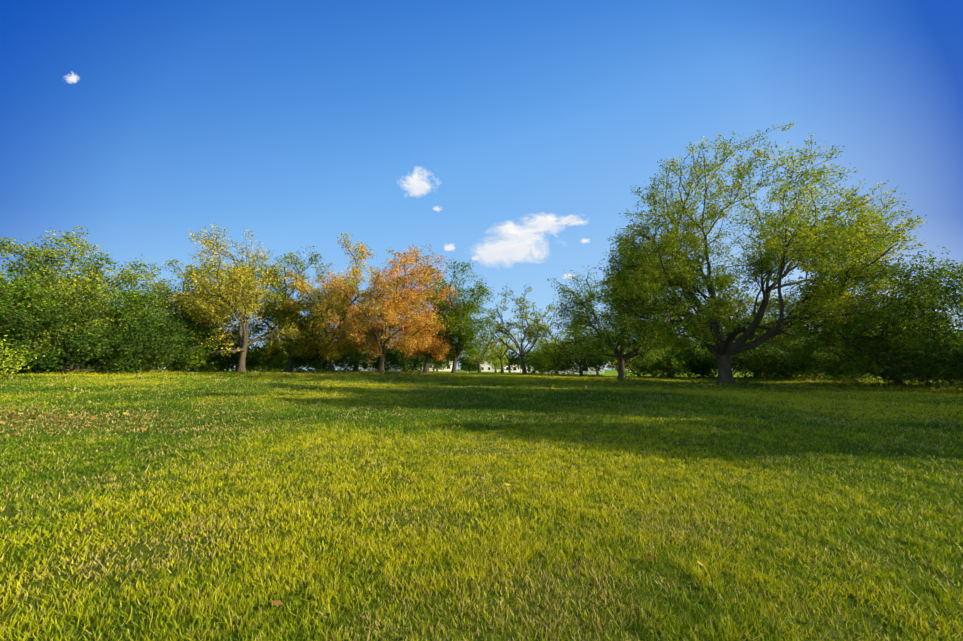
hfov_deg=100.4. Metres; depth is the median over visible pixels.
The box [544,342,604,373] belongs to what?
house
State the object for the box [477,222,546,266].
cloud
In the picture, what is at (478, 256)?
cloud
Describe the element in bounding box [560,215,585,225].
cloud
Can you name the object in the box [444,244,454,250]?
cloud
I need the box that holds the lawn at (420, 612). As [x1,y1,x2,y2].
[0,370,962,640]
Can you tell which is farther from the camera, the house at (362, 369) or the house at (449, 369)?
the house at (449, 369)
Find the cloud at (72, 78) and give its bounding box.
[65,72,78,82]
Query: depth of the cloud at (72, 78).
2949.54 m
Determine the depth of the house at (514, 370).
145.13 m
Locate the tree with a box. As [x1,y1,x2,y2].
[0,121,962,390]
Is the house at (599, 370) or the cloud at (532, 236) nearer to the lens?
the house at (599, 370)
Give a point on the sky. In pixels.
(294, 124)
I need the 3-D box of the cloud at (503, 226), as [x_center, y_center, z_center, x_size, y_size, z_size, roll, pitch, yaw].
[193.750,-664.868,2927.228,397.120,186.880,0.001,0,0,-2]
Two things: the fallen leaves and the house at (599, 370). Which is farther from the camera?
the house at (599, 370)
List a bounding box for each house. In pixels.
[358,354,414,370]
[416,360,452,370]
[479,356,499,371]
[500,358,537,372]
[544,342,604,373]
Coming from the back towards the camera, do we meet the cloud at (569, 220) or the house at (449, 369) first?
the cloud at (569, 220)
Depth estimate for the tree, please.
32.62 m
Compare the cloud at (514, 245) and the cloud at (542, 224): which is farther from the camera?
the cloud at (542, 224)
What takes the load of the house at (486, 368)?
on the lawn at (420, 612)
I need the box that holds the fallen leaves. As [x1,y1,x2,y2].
[0,372,959,605]
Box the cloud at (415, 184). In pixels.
[401,168,437,195]
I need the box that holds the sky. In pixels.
[0,0,962,369]

